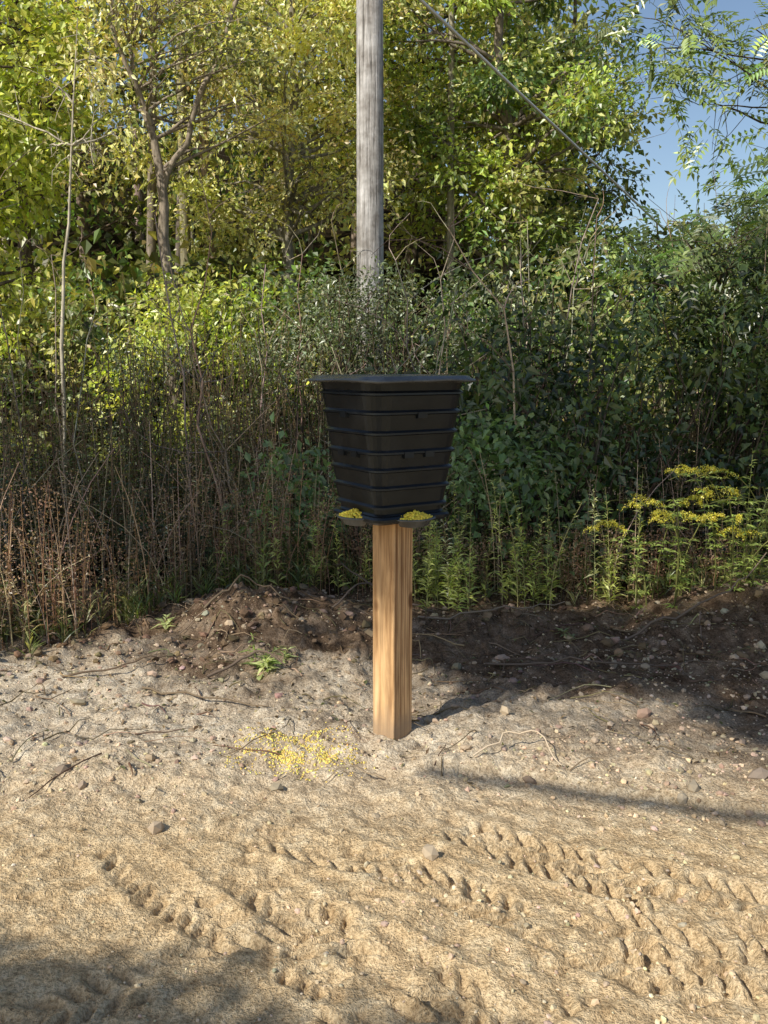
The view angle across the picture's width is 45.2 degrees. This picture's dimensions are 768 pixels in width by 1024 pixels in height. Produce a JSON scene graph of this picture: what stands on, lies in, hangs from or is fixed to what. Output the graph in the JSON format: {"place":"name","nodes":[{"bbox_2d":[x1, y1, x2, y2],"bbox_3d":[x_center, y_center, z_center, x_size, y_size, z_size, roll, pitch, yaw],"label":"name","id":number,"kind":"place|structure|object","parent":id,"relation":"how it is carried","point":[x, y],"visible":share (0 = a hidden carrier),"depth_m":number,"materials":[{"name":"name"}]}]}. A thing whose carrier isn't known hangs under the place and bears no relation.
{"place":"outdoors","nodes":[
{"label":"outdoors","id":0,"kind":"place"},
{"bbox_2d":[0,0,766,456],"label":"forest background","id":1,"kind":"structure","parent":0,"point":[138,268],"depth_m":16.69,"materials":[{"name":"green plant"}]},
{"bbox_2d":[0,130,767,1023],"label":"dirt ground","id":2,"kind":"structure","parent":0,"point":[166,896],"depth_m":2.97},
{"bbox_2d":[0,0,128,360],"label":"maple tree","id":3,"kind":"object","parent":2,"relation":"on","point":[21,82],"visible":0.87,"depth_m":11.84,"materials":[{"name":"green plant"}]},
{"bbox_2d":[0,17,149,497],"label":"pale sapling","id":4,"kind":"object","parent":2,"relation":"on","point":[93,92],"visible":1,"depth_m":9.71,"materials":[{"name":"green plant"}]},
{"bbox_2d":[0,0,246,369],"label":"oak tree","id":5,"kind":"object","parent":2,"relation":"on","point":[130,169],"visible":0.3,"depth_m":16.43,"materials":[{"name":"green plant"}]},
{"bbox_2d":[0,256,309,507],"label":"spicebush","id":6,"kind":"object","parent":2,"relation":"on","point":[186,309],"visible":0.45,"depth_m":10.46,"materials":[{"name":"green plant"}]},
{"bbox_2d":[44,0,327,473],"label":"leaning tree","id":7,"kind":"object","parent":2,"relation":"on","point":[224,44],"visible":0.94,"depth_m":12.16,"materials":[{"name":"green plant"}]},
{"bbox_2d":[0,261,523,639],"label":"aster thicket","id":8,"kind":"object","parent":2,"relation":"on","point":[142,511],"visible":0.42,"depth_m":7.89,"materials":[{"name":"green plant"}]},
{"bbox_2d":[180,722,388,782],"bbox_3d":[-0.362,0.896,3.518,0.765,0.066,0.509,0,9,0],"label":"spilled corn","id":9,"kind":"object","parent":2,"relation":"on","point":[292,753],"visible":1,"depth_m":3.44,"materials":[{"name":"yellow food"}]},
{"bbox_2d":[114,0,458,394],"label":"birch tree","id":10,"kind":"object","parent":2,"relation":"on","point":[292,201],"visible":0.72,"depth_m":14.44,"materials":[{"name":"green plant"}]},
{"bbox_2d":[0,244,605,533],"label":"aster bush","id":11,"kind":"object","parent":2,"relation":"on","point":[362,320],"visible":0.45,"depth_m":8.93,"materials":[{"name":"green plant"}]},
{"bbox_2d":[149,613,576,679],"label":"weed sprigs","id":12,"kind":"object","parent":2,"relation":"on","point":[266,661],"visible":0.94,"depth_m":4.55,"materials":[{"name":"green plant"}]},
{"bbox_2d":[356,0,383,372],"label":"utility pole","id":13,"kind":"object","parent":2,"relation":"on","point":[369,89],"visible":0.39,"depth_m":9.41,"materials":[{"name":"grey wood"}]},
{"bbox_2d":[419,0,666,231],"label":"power line","id":14,"kind":"object","parent":13,"relation":"attached to","point":[463,40],"visible":0.97,"depth_m":11.77,"materials":[{"name":"metal"}]},
{"bbox_2d":[0,218,765,503],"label":"understory shrubs","id":15,"kind":"object","parent":2,"relation":"on","point":[77,320],"visible":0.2,"depth_m":11.31,"materials":[{"name":"green plant"}]},
{"bbox_2d":[0,388,766,650],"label":"dead stalks","id":16,"kind":"object","parent":2,"relation":"on","point":[70,566],"visible":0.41,"depth_m":6.06,"materials":[{"name":"dry plant stems"},{"name":"twigs"}]},
{"bbox_2d":[0,552,767,798],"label":"leaf litter","id":17,"kind":"object","parent":2,"relation":"on","point":[627,639],"visible":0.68,"depth_m":4.46,"materials":[{"name":"brown plant"}]},
{"bbox_2d":[0,137,767,571],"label":"bare saplings","id":18,"kind":"object","parent":2,"relation":"on","point":[198,379],"visible":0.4,"depth_m":7.75,"materials":[{"name":"brown plant"}]},
{"bbox_2d":[0,528,767,654],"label":"edge grass","id":19,"kind":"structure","parent":2,"relation":"on","point":[128,607],"depth_m":5.89,"materials":[{"name":"green plant"}]},
{"bbox_2d":[0,459,767,647],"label":"dry weeds","id":20,"kind":"object","parent":2,"relation":"on","point":[112,597],"visible":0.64,"depth_m":5.94,"materials":[{"name":"brown plant"}]},
{"bbox_2d":[373,524,412,739],"bbox_3d":[0.033,0.570,3.604,0.111,1.128,0.111,9,13,41],"label":"wooden post","id":21,"kind":"object","parent":2,"relation":"on","point":[392,625],"visible":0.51,"depth_m":3.54,"materials":[{"name":"brown wood"}]},
{"bbox_2d":[307,374,475,527],"bbox_3d":[0.025,-0.238,3.476,0.496,0.552,0.496,-6,11,-33],"label":"deer feeder","id":22,"kind":"object","parent":21,"relation":"on","point":[391,436],"visible":1,"depth_m":3.32,"materials":[{"name":"black plastic"}]},
{"bbox_2d":[189,0,601,334],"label":"hickory tree","id":23,"kind":"object","parent":2,"relation":"on","point":[415,254],"visible":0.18,"depth_m":17.54,"materials":[{"name":"green plant"}]},
{"bbox_2d":[219,401,642,593],"bbox_3d":[0.322,-0.087,6.528,2.969,1.397,1.572,0,9,0],"label":"honeysuckle bush","id":24,"kind":"object","parent":2,"relation":"on","point":[500,447],"visible":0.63,"depth_m":6.48,"materials":[{"name":"green plant"}]},
{"bbox_2d":[213,450,767,611],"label":"goldenrod greens","id":25,"kind":"object","parent":2,"relation":"on","point":[450,594],"visible":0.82,"depth_m":5.78,"materials":[{"name":"green plant"}]},
{"bbox_2d":[324,0,685,385],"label":"oak tree","id":26,"kind":"object","parent":2,"relation":"on","point":[494,98],"visible":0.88,"depth_m":15.13,"materials":[{"name":"green plant"}]},
{"bbox_2d":[360,220,767,576],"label":"bramble bush","id":27,"kind":"object","parent":2,"relation":"on","point":[737,401],"visible":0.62,"depth_m":7.27,"materials":[{"name":"green plant"}]},
{"bbox_2d":[463,0,671,356],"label":"beech tree","id":28,"kind":"object","parent":2,"relation":"on","point":[567,57],"visible":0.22,"depth_m":17.87,"materials":[{"name":"green plant"}]},
{"bbox_2d":[415,360,767,578],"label":"weed thicket","id":29,"kind":"object","parent":2,"relation":"on","point":[670,496],"visible":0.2,"depth_m":6.95,"materials":[{"name":"green plant"}]},
{"bbox_2d":[581,209,729,414],"bbox_3d":[5.119,-3.484,16.867,3.330,3.861,2.928,0,9,0],"label":"beech tree","id":30,"kind":"object","parent":2,"relation":"on","point":[655,236],"visible":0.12,"depth_m":16.25,"materials":[{"name":"green plant"}]},
{"bbox_2d":[544,181,767,538],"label":"sumac tree","id":31,"kind":"object","parent":2,"relation":"on","point":[709,265],"visible":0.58,"depth_m":8.20,"materials":[{"name":"green plant"}]},
{"bbox_2d":[547,0,767,213],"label":"walnut tree","id":32,"kind":"object","parent":2,"relation":"on","point":[679,72],"visible":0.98,"depth_m":10.19,"materials":[{"name":"green plant"}]},
{"bbox_2d":[583,464,767,610],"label":"goldenrod flowers","id":33,"kind":"object","parent":2,"relation":"on","point":[701,519],"visible":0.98,"depth_m":5.50,"materials":[{"name":"yellow plant"}]},
{"bbox_2d":[643,152,767,380],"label":"walnut tree","id":34,"kind":"object","parent":2,"relation":"on","point":[745,182],"visible":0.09,"depth_m":9.74,"materials":[{"name":"green plant"}]},
{"bbox_2d":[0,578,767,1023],"bbox_3d":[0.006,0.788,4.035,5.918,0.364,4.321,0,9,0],"label":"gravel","id":35,"kind":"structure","parent":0,"point":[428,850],"depth_m":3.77,"materials":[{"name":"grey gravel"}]},
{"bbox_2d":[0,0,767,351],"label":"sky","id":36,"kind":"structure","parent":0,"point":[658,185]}
]}

